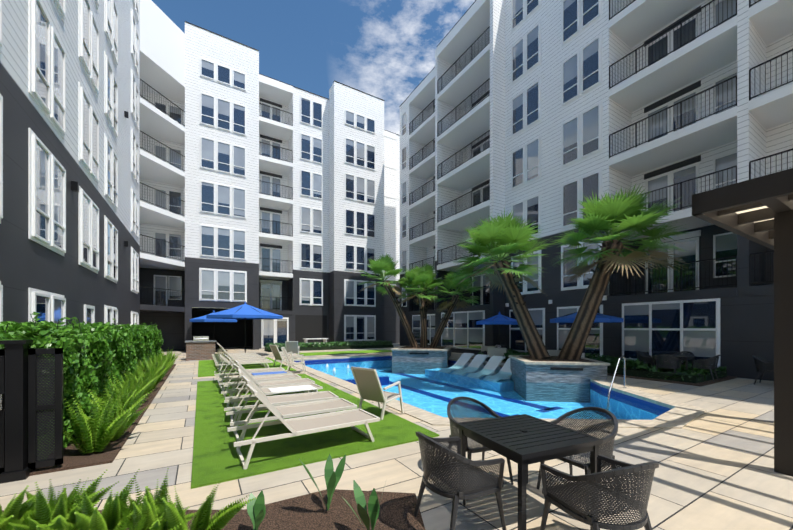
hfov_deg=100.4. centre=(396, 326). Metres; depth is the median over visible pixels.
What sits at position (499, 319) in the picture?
umbrella
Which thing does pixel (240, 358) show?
lounger
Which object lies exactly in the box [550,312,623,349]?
umbrella
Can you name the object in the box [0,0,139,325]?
building
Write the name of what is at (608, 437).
chair
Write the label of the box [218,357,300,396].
lounger
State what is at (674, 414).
pool
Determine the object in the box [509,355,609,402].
planter
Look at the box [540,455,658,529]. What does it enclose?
chair
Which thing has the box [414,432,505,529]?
chair
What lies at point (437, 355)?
planter
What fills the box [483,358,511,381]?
ledge lounger
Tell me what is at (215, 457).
lawn
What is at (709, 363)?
chair
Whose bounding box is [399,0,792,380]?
building
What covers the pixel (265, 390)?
lounger
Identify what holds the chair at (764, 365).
on the ground at (715, 469)
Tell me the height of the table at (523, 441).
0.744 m
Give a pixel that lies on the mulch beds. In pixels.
(310, 511)
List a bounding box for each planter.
[391,346,451,373]
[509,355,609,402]
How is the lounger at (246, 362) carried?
on the lawn at (215, 457)
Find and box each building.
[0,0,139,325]
[140,0,399,351]
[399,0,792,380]
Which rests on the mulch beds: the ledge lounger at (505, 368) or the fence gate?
the fence gate
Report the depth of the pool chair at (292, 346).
17.39 m
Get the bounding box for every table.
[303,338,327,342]
[456,414,602,529]
[654,354,695,369]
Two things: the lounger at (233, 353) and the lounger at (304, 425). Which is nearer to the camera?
the lounger at (304, 425)
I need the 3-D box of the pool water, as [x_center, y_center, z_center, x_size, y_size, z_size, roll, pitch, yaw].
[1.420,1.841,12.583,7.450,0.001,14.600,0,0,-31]
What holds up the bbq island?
on the ground at (715, 469)
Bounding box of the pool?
[280,354,706,428]
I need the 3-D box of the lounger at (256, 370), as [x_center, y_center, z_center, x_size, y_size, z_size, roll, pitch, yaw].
[-4.545,1.276,10.274,1.968,0.833,0.695,0,0,-29]
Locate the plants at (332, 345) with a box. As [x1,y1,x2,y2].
[264,340,393,351]
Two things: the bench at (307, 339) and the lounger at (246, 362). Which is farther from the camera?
the bench at (307, 339)
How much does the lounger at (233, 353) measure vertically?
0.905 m
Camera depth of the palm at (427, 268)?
19.68 m
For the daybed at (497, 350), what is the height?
0.800 m
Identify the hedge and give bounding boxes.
[0,312,163,458]
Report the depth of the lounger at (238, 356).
15.18 m
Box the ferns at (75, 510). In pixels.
[0,468,256,529]
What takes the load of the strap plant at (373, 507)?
on the mulch beds
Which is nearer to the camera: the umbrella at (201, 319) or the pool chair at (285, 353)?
the pool chair at (285, 353)
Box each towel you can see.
[251,371,286,375]
[268,385,317,393]
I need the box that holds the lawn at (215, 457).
[191,350,438,488]
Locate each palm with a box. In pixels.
[358,253,418,347]
[396,266,445,347]
[402,263,447,346]
[429,270,483,347]
[449,207,554,358]
[550,184,691,359]
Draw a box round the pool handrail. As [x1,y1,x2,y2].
[607,356,625,410]
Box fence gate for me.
[0,340,62,483]
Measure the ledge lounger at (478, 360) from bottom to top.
0.850 m
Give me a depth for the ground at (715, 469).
3.91 m
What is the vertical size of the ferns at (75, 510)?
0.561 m
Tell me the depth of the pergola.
3.83 m
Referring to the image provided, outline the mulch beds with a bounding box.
[2,358,737,529]
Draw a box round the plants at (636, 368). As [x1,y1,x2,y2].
[478,348,726,382]
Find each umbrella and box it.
[189,310,236,351]
[206,301,282,352]
[476,311,517,343]
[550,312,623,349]
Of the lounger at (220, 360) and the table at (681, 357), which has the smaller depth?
the table at (681, 357)
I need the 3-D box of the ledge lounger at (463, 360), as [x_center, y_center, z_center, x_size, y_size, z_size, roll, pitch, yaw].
[2.891,1.716,15.837,1.600,0.850,0.680,0,0,-31]
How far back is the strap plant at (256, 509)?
2.64 m
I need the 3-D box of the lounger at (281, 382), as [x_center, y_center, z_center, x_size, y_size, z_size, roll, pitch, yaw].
[-3.024,1.240,7.936,1.968,0.905,0.695,0,0,-32]
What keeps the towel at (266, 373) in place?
on the lounger at (226, 375)
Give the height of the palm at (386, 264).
5.618 m
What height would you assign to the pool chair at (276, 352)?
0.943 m
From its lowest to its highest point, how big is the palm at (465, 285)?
4.614 m
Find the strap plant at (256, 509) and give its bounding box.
[247,490,265,529]
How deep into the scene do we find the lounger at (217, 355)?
15.80 m
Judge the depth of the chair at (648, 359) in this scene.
11.71 m
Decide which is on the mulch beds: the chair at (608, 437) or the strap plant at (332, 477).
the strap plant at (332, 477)
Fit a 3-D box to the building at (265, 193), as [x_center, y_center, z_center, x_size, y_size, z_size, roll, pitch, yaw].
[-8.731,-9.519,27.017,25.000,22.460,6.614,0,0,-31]
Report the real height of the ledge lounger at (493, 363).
0.850 m
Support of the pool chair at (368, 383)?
on the lawn at (215, 457)
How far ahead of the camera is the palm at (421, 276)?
18.46 m
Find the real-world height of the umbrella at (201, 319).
2.850 m
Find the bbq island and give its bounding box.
[185,336,216,360]
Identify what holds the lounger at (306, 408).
on the lawn at (215, 457)
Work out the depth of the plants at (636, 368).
10.99 m
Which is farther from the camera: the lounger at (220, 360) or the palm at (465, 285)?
the palm at (465, 285)
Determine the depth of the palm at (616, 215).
11.19 m
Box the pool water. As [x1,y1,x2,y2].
[306,357,661,419]
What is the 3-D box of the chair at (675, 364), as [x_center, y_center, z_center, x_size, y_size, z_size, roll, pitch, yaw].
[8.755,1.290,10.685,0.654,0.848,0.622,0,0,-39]
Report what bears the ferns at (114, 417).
on the mulch beds
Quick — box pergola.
[692,168,792,475]
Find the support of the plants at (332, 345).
on the ground at (715, 469)
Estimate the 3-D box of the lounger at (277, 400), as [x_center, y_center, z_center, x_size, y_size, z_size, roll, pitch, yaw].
[-2.144,1.240,6.239,1.968,0.905,0.695,0,0,-27]
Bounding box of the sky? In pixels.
[152,0,474,307]
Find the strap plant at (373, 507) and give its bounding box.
[343,480,384,529]
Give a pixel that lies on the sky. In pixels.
(382, 49)
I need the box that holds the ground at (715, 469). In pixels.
[0,343,792,529]
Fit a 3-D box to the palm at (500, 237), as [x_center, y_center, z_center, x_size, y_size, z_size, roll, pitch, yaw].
[4.002,-1.576,12.861,4.006,5.865,3.924,0,0,1]
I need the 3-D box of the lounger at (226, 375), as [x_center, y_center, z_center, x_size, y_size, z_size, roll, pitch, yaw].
[-4.066,1.240,9.489,1.968,0.905,0.695,0,0,-33]
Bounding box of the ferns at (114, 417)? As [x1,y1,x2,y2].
[63,349,181,454]
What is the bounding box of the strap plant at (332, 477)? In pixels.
[299,454,345,509]
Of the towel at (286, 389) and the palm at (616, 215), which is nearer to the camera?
the towel at (286, 389)
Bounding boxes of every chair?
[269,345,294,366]
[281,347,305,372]
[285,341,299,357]
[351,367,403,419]
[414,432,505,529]
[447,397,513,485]
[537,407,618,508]
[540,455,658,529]
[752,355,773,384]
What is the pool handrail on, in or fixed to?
on the pool
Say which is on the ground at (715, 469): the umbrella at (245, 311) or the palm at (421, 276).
the umbrella at (245, 311)
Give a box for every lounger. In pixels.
[212,343,258,356]
[212,347,255,354]
[213,344,261,359]
[214,345,264,366]
[214,346,268,369]
[214,355,284,384]
[215,348,272,372]
[215,355,292,389]
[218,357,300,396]
[221,364,322,411]
[223,360,314,403]
[224,369,338,426]
[226,375,356,441]
[227,384,379,468]
[439,353,473,372]
[452,354,488,375]
[467,355,504,378]
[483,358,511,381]
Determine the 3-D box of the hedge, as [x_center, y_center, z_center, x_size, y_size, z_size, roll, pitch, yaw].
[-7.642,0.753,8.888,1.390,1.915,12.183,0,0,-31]

